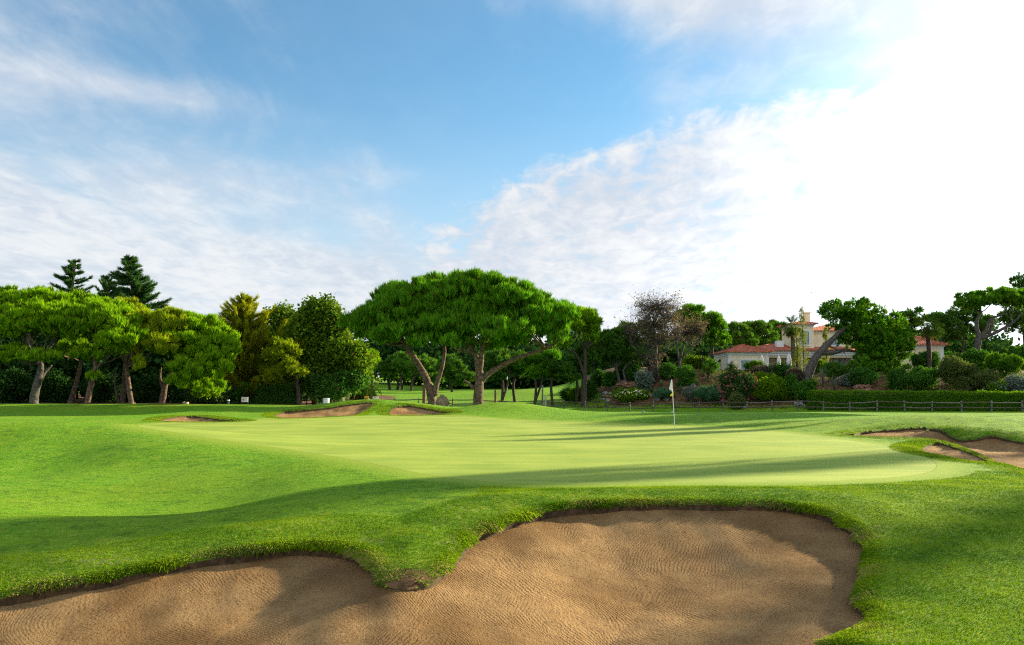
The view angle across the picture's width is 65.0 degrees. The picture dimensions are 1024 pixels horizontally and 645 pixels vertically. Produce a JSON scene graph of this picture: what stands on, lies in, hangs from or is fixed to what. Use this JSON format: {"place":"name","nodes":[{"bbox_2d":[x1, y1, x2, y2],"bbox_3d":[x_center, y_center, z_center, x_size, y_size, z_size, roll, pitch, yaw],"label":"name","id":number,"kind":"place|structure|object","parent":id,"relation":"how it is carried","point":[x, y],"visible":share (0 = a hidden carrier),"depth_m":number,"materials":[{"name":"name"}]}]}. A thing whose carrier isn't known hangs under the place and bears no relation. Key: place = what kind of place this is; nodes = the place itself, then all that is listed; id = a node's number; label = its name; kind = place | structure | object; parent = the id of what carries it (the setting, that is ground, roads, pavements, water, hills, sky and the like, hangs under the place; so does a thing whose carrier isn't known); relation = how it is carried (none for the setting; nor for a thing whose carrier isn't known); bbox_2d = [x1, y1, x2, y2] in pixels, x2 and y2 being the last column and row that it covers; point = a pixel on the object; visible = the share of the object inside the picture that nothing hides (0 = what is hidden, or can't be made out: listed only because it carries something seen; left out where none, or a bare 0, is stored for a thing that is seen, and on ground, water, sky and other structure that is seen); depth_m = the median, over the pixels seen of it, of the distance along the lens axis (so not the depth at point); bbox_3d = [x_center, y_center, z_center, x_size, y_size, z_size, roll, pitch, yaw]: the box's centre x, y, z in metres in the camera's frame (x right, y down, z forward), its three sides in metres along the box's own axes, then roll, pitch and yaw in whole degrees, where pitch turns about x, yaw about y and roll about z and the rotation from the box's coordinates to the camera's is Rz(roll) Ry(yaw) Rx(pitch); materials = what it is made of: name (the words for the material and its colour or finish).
{"place":"outdoors","nodes":[
{"label":"outdoors","id":0,"kind":"place"},
{"bbox_2d":[0,367,1023,644],"bbox_3d":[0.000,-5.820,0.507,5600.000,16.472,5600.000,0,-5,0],"label":"ground","id":1,"kind":"structure","parent":0,"point":[76,447],"depth_m":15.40,"materials":[{"name":"green plant"}]},
{"bbox_2d":[0,366,33,402],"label":"shrub","id":2,"kind":"object","parent":1,"relation":"on","point":[15,385],"visible":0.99,"depth_m":69.38,"materials":[{"name":"green plant"}]},
{"bbox_2d":[0,284,98,403],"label":"umbrella pine","id":3,"kind":"object","parent":1,"relation":"on","point":[48,312],"visible":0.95,"depth_m":59.25,"materials":[{"name":"green plant"}]},
{"bbox_2d":[28,368,78,402],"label":"shrub","id":4,"kind":"object","parent":1,"relation":"on","point":[56,387],"visible":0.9,"depth_m":69.01,"materials":[{"name":"green plant"}]},
{"bbox_2d":[48,259,94,363],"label":"cypress tree","id":5,"kind":"object","parent":1,"relation":"on","point":[69,280],"visible":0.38,"depth_m":84.46,"materials":[{"name":"green plant"}]},
{"bbox_2d":[52,331,93,403],"bbox_3d":[-34.333,2.317,64.776,6.147,9.036,7.126,-2,-5,21],"label":"umbrella pine","id":6,"kind":"object","parent":1,"relation":"on","point":[65,345],"visible":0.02,"depth_m":62.86,"materials":[{"name":"green plant"}]},
{"bbox_2d":[0,283,152,402],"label":"umbrella pine","id":7,"kind":"object","parent":1,"relation":"on","point":[9,287],"visible":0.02,"depth_m":79.60,"materials":[{"name":"green plant"}]},
{"bbox_2d":[77,370,126,402],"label":"shrub","id":8,"kind":"object","parent":1,"relation":"on","point":[103,390],"visible":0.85,"depth_m":69.97,"materials":[{"name":"green plant"}]},
{"bbox_2d":[66,295,149,403],"bbox_3d":[-30.648,2.038,60.500,5.358,8.746,8.823,4,-7,-41],"label":"umbrella pine","id":9,"kind":"object","parent":1,"relation":"on","point":[116,330],"visible":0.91,"depth_m":59.16,"materials":[{"name":"green plant"}]},
{"bbox_2d":[94,275,122,298],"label":"cypress tree","id":10,"kind":"object","parent":1,"relation":"on","point":[105,281],"visible":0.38,"depth_m":82.44,"materials":[{"name":"green plant"}]},
{"bbox_2d":[101,296,145,403],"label":"umbrella pine","id":11,"kind":"object","parent":1,"relation":"on","point":[136,307],"visible":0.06,"depth_m":66.05,"materials":[{"name":"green plant"}]},
{"bbox_2d":[96,254,172,401],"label":"cypress tree","id":12,"kind":"object","parent":1,"relation":"on","point":[135,282],"visible":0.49,"depth_m":84.19,"materials":[{"name":"green plant"}]},
{"bbox_2d":[104,305,188,403],"bbox_3d":[-27.431,2.476,60.489,5.392,7.864,4.502,-2,-5,20],"label":"umbrella pine","id":13,"kind":"object","parent":1,"relation":"on","point":[156,324],"visible":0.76,"depth_m":60.40,"materials":[{"name":"green plant"}]},
{"bbox_2d":[126,372,168,402],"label":"shrub","id":14,"kind":"object","parent":1,"relation":"on","point":[146,388],"visible":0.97,"depth_m":69.04,"materials":[{"name":"green plant"}]},
{"bbox_2d":[0,326,335,403],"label":"woodland","id":15,"kind":"object","parent":1,"relation":"on","point":[155,361],"visible":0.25,"depth_m":79.37,"materials":[{"name":"green plant"}]},
{"bbox_2d":[168,382,191,402],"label":"shrub","id":16,"kind":"object","parent":1,"relation":"on","point":[174,398],"visible":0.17,"depth_m":67.73,"materials":[{"name":"green plant"}]},
{"bbox_2d":[148,310,242,403],"bbox_3d":[-24.724,2.649,62.342,6.747,7.865,7.580,4,-6,-38],"label":"umbrella pine","id":17,"kind":"object","parent":1,"relation":"on","point":[210,343],"visible":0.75,"depth_m":61.09,"materials":[{"name":"green plant"}]},
{"bbox_2d":[177,382,230,403],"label":"shrub","id":18,"kind":"object","parent":1,"relation":"on","point":[190,398],"visible":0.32,"depth_m":65.06,"materials":[{"name":"green plant"}]},
{"bbox_2d":[220,382,245,403],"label":"shrub","id":19,"kind":"object","parent":1,"relation":"on","point":[235,396],"visible":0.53,"depth_m":69.17,"materials":[{"name":"green plant"}]},
{"bbox_2d":[190,292,307,397],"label":"cypress tree","id":20,"kind":"object","parent":1,"relation":"on","point":[245,319],"visible":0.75,"depth_m":71.00,"materials":[{"name":"green plant"}]},
{"bbox_2d":[238,381,304,404],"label":"hedge","id":21,"kind":"object","parent":1,"relation":"on","point":[281,393],"visible":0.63,"depth_m":70.22,"materials":[{"name":"green plant"}]},
{"bbox_2d":[262,299,295,347],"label":"oak tree","id":22,"kind":"object","parent":1,"relation":"on","point":[281,313],"visible":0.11,"depth_m":81.29,"materials":[{"name":"green plant"}]},
{"bbox_2d":[256,335,309,404],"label":"umbrella pine","id":23,"kind":"object","parent":1,"relation":"on","point":[286,367],"visible":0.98,"depth_m":69.32,"materials":[{"name":"green plant"}]},
{"bbox_2d":[279,292,377,404],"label":"oak tree","id":24,"kind":"object","parent":1,"relation":"on","point":[329,346],"visible":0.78,"depth_m":72.78,"materials":[{"name":"green plant"}]},
{"bbox_2d":[301,367,373,403],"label":"shrub","id":25,"kind":"object","parent":1,"relation":"on","point":[322,385],"visible":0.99,"depth_m":70.75,"materials":[{"name":"green plant"}]},
{"bbox_2d":[349,378,383,399],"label":"shrub","id":26,"kind":"object","parent":1,"relation":"on","point":[369,392],"visible":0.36,"depth_m":77.18,"materials":[{"name":"green plant"}]},
{"bbox_2d":[374,351,403,389],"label":"umbrella pine","id":27,"kind":"object","parent":1,"relation":"on","point":[387,365],"visible":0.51,"depth_m":148.58,"materials":[{"name":"green plant"}]},
{"bbox_2d":[379,367,404,389],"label":"umbrella pine","id":28,"kind":"object","parent":1,"relation":"on","point":[392,375],"visible":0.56,"depth_m":148.49,"materials":[{"name":"green plant"}]},
{"bbox_2d":[336,270,465,404],"bbox_3d":[-8.938,1.244,66.237,11.274,11.892,8.277,0,-5,0],"label":"umbrella pine","id":29,"kind":"object","parent":1,"relation":"on","point":[393,313],"visible":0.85,"depth_m":64.87,"materials":[{"name":"green plant"}]},
{"bbox_2d":[390,351,419,390],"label":"umbrella pine","id":30,"kind":"object","parent":1,"relation":"on","point":[397,364],"visible":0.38,"depth_m":144.00,"materials":[{"name":"green plant"}]},
{"bbox_2d":[404,353,444,390],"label":"umbrella pine","id":31,"kind":"object","parent":1,"relation":"on","point":[427,363],"visible":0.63,"depth_m":141.11,"materials":[{"name":"green plant"}]},
{"bbox_2d":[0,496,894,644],"bbox_3d":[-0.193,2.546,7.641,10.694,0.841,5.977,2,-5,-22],"label":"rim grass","id":32,"kind":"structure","parent":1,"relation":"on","point":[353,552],"depth_m":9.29,"materials":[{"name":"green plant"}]},
{"bbox_2d":[433,353,474,391],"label":"umbrella pine","id":33,"kind":"object","parent":1,"relation":"on","point":[452,367],"visible":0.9,"depth_m":128.66,"materials":[{"name":"green plant"}]},
{"bbox_2d":[483,347,522,400],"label":"umbrella pine","id":34,"kind":"object","parent":1,"relation":"on","point":[497,357],"visible":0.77,"depth_m":94.44,"materials":[{"name":"green plant"}]},
{"bbox_2d":[429,266,581,404],"bbox_3d":[-0.195,1.153,64.467,13.083,11.741,7.792,1,-5,-10],"label":"umbrella pine","id":35,"kind":"object","parent":1,"relation":"on","point":[496,309],"visible":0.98,"depth_m":64.04,"materials":[{"name":"green plant"}]},
{"bbox_2d":[0,404,1023,644],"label":"bunker sand","id":36,"kind":"structure","parent":1,"relation":"on","point":[689,577],"depth_m":8.52,"materials":[{"name":"beige sand"}]},
{"bbox_2d":[0,402,1023,617],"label":"bunker rim","id":37,"kind":"object","parent":1,"relation":"on","point":[19,599],"visible":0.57,"depth_m":9.46,"materials":[{"name":"plant"}]},
{"bbox_2d":[508,349,532,401],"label":"umbrella pine","id":38,"kind":"object","parent":1,"relation":"on","point":[517,353],"visible":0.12,"depth_m":96.52,"materials":[{"name":"green plant"}]},
{"bbox_2d":[138,415,935,483],"bbox_3d":[-1.872,3.820,29.048,20.502,0.596,33.139,5,-7,-43],"label":"putting green","id":39,"kind":"object","parent":1,"relation":"on","point":[503,450],"visible":1,"depth_m":21.27,"materials":[{"name":"green plant"}]},
{"bbox_2d":[513,349,561,404],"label":"umbrella pine","id":40,"kind":"object","parent":1,"relation":"on","point":[533,369],"visible":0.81,"depth_m":93.23,"materials":[{"name":"green plant"}]},
{"bbox_2d":[539,354,580,406],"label":"umbrella pine","id":41,"kind":"object","parent":1,"relation":"on","point":[563,368],"visible":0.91,"depth_m":92.99,"materials":[{"name":"green plant"}]},
{"bbox_2d":[548,305,603,405],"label":"umbrella pine","id":42,"kind":"object","parent":1,"relation":"on","point":[589,323],"visible":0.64,"depth_m":93.45,"materials":[{"name":"green plant"}]},
{"bbox_2d":[141,400,1023,475],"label":"bunker edge grass","id":43,"kind":"structure","parent":1,"relation":"on","point":[914,448],"depth_m":26.45,"materials":[{"name":"green plant"}]},
{"bbox_2d":[563,341,604,403],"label":"umbrella pine","id":44,"kind":"object","parent":1,"relation":"on","point":[592,353],"visible":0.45,"depth_m":95.38,"materials":[{"name":"green plant"}]},
{"bbox_2d":[587,379,599,399],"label":"shrub","id":45,"kind":"object","parent":1,"relation":"on","point":[592,390],"visible":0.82,"depth_m":96.97,"materials":[{"name":"green plant"}]},
{"bbox_2d":[589,369,604,387],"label":"shrub","id":46,"kind":"object","parent":1,"relation":"on","point":[596,377],"visible":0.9,"depth_m":104.13,"materials":[{"name":"green plant"}]},
{"bbox_2d":[601,370,617,387],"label":"shrub","id":47,"kind":"object","parent":1,"relation":"on","point":[609,378],"visible":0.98,"depth_m":99.06,"materials":[{"name":"green plant"}]},
{"bbox_2d":[590,319,649,382],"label":"umbrella pine","id":48,"kind":"object","parent":1,"relation":"on","point":[613,346],"visible":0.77,"depth_m":97.44,"materials":[{"name":"green plant"}]},
{"bbox_2d":[610,385,651,402],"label":"shrub","id":49,"kind":"object","parent":1,"relation":"on","point":[628,394],"visible":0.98,"depth_m":91.95,"materials":[{"name":"green plant"}]},
{"bbox_2d":[623,362,642,380],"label":"shrub","id":50,"kind":"object","parent":1,"relation":"on","point":[628,371],"visible":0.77,"depth_m":97.97,"materials":[{"name":"green plant"}]},
{"bbox_2d":[633,368,655,390],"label":"shrub","id":51,"kind":"object","parent":1,"relation":"on","point":[643,379],"visible":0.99,"depth_m":93.89,"materials":[{"name":"plant"}]},
{"bbox_2d":[613,287,691,377],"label":"bare tree","id":52,"kind":"object","parent":1,"relation":"on","point":[660,313],"visible":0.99,"depth_m":96.88,"materials":[{"name":"grey plant"}]},
{"bbox_2d":[652,386,675,398],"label":"shrub","id":53,"kind":"object","parent":1,"relation":"on","point":[658,392],"visible":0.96,"depth_m":90.75,"materials":[{"name":"teal plant"}]},
{"bbox_2d":[658,362,676,379],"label":"shrub","id":54,"kind":"object","parent":1,"relation":"on","point":[666,369],"visible":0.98,"depth_m":95.56,"materials":[{"name":"green plant"}]},
{"bbox_2d":[348,326,1022,388],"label":"woodland","id":55,"kind":"object","parent":1,"relation":"on","point":[993,344],"visible":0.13,"depth_m":157.41,"materials":[{"name":"green plant"}]},
{"bbox_2d":[673,364,697,386],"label":"shrub","id":56,"kind":"object","parent":1,"relation":"on","point":[685,374],"visible":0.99,"depth_m":92.74,"materials":[{"name":"green plant"}]},
{"bbox_2d":[665,309,711,366],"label":"bare pine","id":57,"kind":"object","parent":1,"relation":"on","point":[689,333],"visible":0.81,"depth_m":101.96,"materials":[{"name":"brown plant"}]},
{"bbox_2d":[681,386,695,399],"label":"shrub","id":58,"kind":"object","parent":1,"relation":"on","point":[687,392],"visible":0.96,"depth_m":89.30,"materials":[{"name":"green plant"}]},
{"bbox_2d":[681,354,709,368],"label":"shrub","id":59,"kind":"object","parent":1,"relation":"on","point":[696,361],"visible":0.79,"depth_m":111.15,"materials":[{"name":"green plant"}]},
{"bbox_2d":[673,302,733,362],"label":"umbrella pine","id":60,"kind":"object","parent":1,"relation":"on","point":[717,323],"visible":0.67,"depth_m":107.40,"materials":[{"name":"green plant"}]},
{"bbox_2d":[693,385,724,401],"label":"shrub","id":61,"kind":"object","parent":1,"relation":"on","point":[703,393],"visible":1,"depth_m":88.18,"materials":[{"name":"teal plant"}]},
{"bbox_2d":[700,358,719,371],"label":"shrub","id":62,"kind":"object","parent":1,"relation":"on","point":[712,363],"visible":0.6,"depth_m":96.86,"materials":[{"name":"green plant"}]},
{"bbox_2d":[727,391,746,409],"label":"shrub","id":63,"kind":"object","parent":1,"relation":"on","point":[734,396],"visible":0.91,"depth_m":85.31,"materials":[{"name":"green plant"}]},
{"bbox_2d":[717,367,758,400],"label":"shrub","id":64,"kind":"object","parent":1,"relation":"on","point":[741,381],"visible":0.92,"depth_m":86.93,"materials":[{"name":"green plant"}]},
{"bbox_2d":[720,320,759,346],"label":"umbrella pine","id":65,"kind":"object","parent":1,"relation":"on","point":[741,333],"visible":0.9,"depth_m":124.29,"materials":[{"name":"green plant"}]},
{"bbox_2d":[743,360,765,371],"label":"shrub","id":66,"kind":"object","parent":1,"relation":"on","point":[748,366],"visible":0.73,"depth_m":98.71,"materials":[{"name":"green plant"}]},
{"bbox_2d":[742,319,780,345],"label":"umbrella pine","id":67,"kind":"object","parent":1,"relation":"on","point":[764,328],"visible":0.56,"depth_m":127.65,"materials":[{"name":"green plant"}]},
{"bbox_2d":[750,364,774,374],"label":"shrub","id":68,"kind":"object","parent":1,"relation":"on","point":[763,368],"visible":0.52,"depth_m":92.14,"materials":[{"name":"purple plant"}]},
{"bbox_2d":[750,375,789,400],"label":"shrub","id":69,"kind":"object","parent":1,"relation":"on","point":[772,388],"visible":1,"depth_m":85.93,"materials":[{"name":"green plant"}]},
{"bbox_2d":[756,318,784,340],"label":"umbrella pine","id":70,"kind":"object","parent":1,"relation":"on","point":[775,324],"visible":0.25,"depth_m":132.03,"materials":[{"name":"green plant"}]},
{"bbox_2d":[768,360,793,378],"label":"shrub","id":71,"kind":"object","parent":1,"relation":"on","point":[780,370],"visible":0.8,"depth_m":91.76,"materials":[{"name":"green plant"}]},
{"bbox_2d":[541,400,1023,412],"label":"wooden fence","id":72,"kind":"object","parent":1,"relation":"on","point":[797,406],"visible":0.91,"depth_m":79.66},
{"bbox_2d":[782,373,799,400],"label":"shrub","id":73,"kind":"object","parent":1,"relation":"on","point":[791,380],"visible":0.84,"depth_m":86.17,"materials":[{"name":"green plant"}]},
{"bbox_2d":[778,315,804,366],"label":"palm tree","id":74,"kind":"object","parent":1,"relation":"on","point":[789,332],"visible":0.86,"depth_m":98.02,"materials":[{"name":"green plant"}]},
{"bbox_2d":[785,366,804,381],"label":"shrub","id":75,"kind":"object","parent":1,"relation":"on","point":[797,371],"visible":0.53,"depth_m":90.17,"materials":[{"name":"purple plant"}]},
{"bbox_2d":[790,326,803,369],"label":"weeping conifer","id":76,"kind":"object","parent":1,"relation":"on","point":[795,356],"visible":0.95,"depth_m":93.04,"materials":[{"name":"green plant"}]},
{"bbox_2d":[580,368,1023,409],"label":"ground cover","id":77,"kind":"object","parent":1,"relation":"on","point":[847,389],"visible":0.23,"depth_m":90.33,"materials":[{"name":"green plant"}]},
{"bbox_2d":[796,306,809,369],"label":"weeping conifer","id":78,"kind":"object","parent":1,"relation":"on","point":[802,336],"visible":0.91,"depth_m":94.09,"materials":[{"name":"green plant"}]},
{"bbox_2d":[790,377,818,403],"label":"shrub","id":79,"kind":"object","parent":1,"relation":"on","point":[799,391],"visible":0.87,"depth_m":84.89,"materials":[{"name":"green plant"}]},
{"bbox_2d":[710,292,948,370],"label":"villa","id":80,"kind":"object","parent":1,"relation":"on","point":[740,355],"visible":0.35,"depth_m":107.22,"materials":[{"name":"paint"}]},
{"bbox_2d":[820,361,849,379],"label":"shrub","id":81,"kind":"object","parent":1,"relation":"on","point":[837,368],"visible":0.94,"depth_m":88.79,"materials":[{"name":"green plant"}]},
{"bbox_2d":[802,295,917,380],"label":"umbrella pine","id":82,"kind":"object","parent":1,"relation":"on","point":[880,338],"visible":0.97,"depth_m":90.29,"materials":[{"name":"green plant"}]},
{"bbox_2d":[847,366,880,385],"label":"shrub","id":83,"kind":"object","parent":1,"relation":"on","point":[863,375],"visible":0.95,"depth_m":86.22,"materials":[{"name":"green plant"}]},
{"bbox_2d":[885,367,912,390],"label":"shrub","id":84,"kind":"object","parent":1,"relation":"on","point":[897,379],"visible":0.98,"depth_m":83.95,"materials":[{"name":"green plant"}]},
{"bbox_2d":[897,305,928,334],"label":"umbrella pine","id":85,"kind":"object","parent":1,"relation":"on","point":[910,314],"visible":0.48,"depth_m":134.62,"materials":[{"name":"green plant"}]},
{"bbox_2d":[806,388,1023,411],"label":"hedge","id":86,"kind":"object","parent":1,"relation":"on","point":[838,396],"visible":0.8,"depth_m":78.95,"materials":[{"name":"green plant"}]},
{"bbox_2d":[908,364,941,390],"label":"shrub","id":87,"kind":"object","parent":1,"relation":"on","point":[922,377],"visible":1,"depth_m":83.17,"materials":[{"name":"green plant"}]},
{"bbox_2d":[909,350,942,368],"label":"shrub","id":88,"kind":"object","parent":1,"relation":"on","point":[920,358],"visible":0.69,"depth_m":99.03,"materials":[{"name":"green plant"}]},
{"bbox_2d":[910,310,944,368],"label":"palm tree","id":89,"kind":"object","parent":1,"relation":"on","point":[929,332],"visible":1,"depth_m":96.83,"materials":[{"name":"green plant"}]},
{"bbox_2d":[924,310,968,342],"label":"umbrella pine","id":90,"kind":"object","parent":1,"relation":"on","point":[949,320],"visible":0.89,"depth_m":129.47,"materials":[{"name":"green plant"}]},
{"bbox_2d":[935,354,980,390],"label":"shrub","id":91,"kind":"object","parent":1,"relation":"on","point":[954,371],"visible":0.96,"depth_m":81.51,"materials":[{"name":"green plant"}]},
{"bbox_2d":[945,303,998,354],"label":"umbrella pine","id":92,"kind":"object","parent":1,"relation":"on","point":[964,317],"visible":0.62,"depth_m":131.80,"materials":[{"name":"green plant"}]},
{"bbox_2d":[959,345,990,371],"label":"shrub","id":93,"kind":"object","parent":1,"relation":"on","point":[974,356],"visible":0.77,"depth_m":93.61,"materials":[{"name":"green plant"}]},
{"bbox_2d":[966,367,1002,389],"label":"shrub","id":94,"kind":"object","parent":1,"relation":"on","point":[978,378],"visible":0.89,"depth_m":80.63,"materials":[{"name":"green plant"}]},
{"bbox_2d":[952,285,1023,349],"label":"umbrella pine","id":95,"kind":"object","parent":1,"relation":"on","point":[976,299],"visible":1,"depth_m":98.97,"materials":[{"name":"green plant"}]},
{"bbox_2d":[980,379,1009,394],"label":"shrub","id":96,"kind":"object","parent":1,"relation":"on","point":[1000,385],"visible":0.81,"depth_m":79.66,"materials":[{"name":"green plant"}]},
{"bbox_2d":[982,352,1023,378],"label":"shrub","id":97,"kind":"object","parent":1,"relation":"on","point":[1012,363],"visible":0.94,"depth_m":82.70,"materials":[{"name":"green plant"}]},
{"bbox_2d":[995,271,1023,343],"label":"umbrella pine","id":98,"kind":"object","parent":1,"relation":"on","point":[1016,281],"visible":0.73,"depth_m":118.22,"materials":[{"name":"green plant"}]},
{"bbox_2d":[1003,373,1023,391],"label":"shrub","id":99,"kind":"object","parent":1,"relation":"on","point":[1015,382],"visible":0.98,"depth_m":79.34,"materials":[{"name":"plant"}]},
{"bbox_2d":[1006,344,1023,370],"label":"shrub","id":100,"kind":"object","parent":1,"relation":"on","point":[1015,350],"visible":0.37,"depth_m":98.81,"materials":[{"name":"green plant"}]},
{"bbox_2d":[0,0,1023,376],"label":"sky","id":101,"kind":"structure","parent":0,"point":[750,158],"materials":[{"name":"blue"}]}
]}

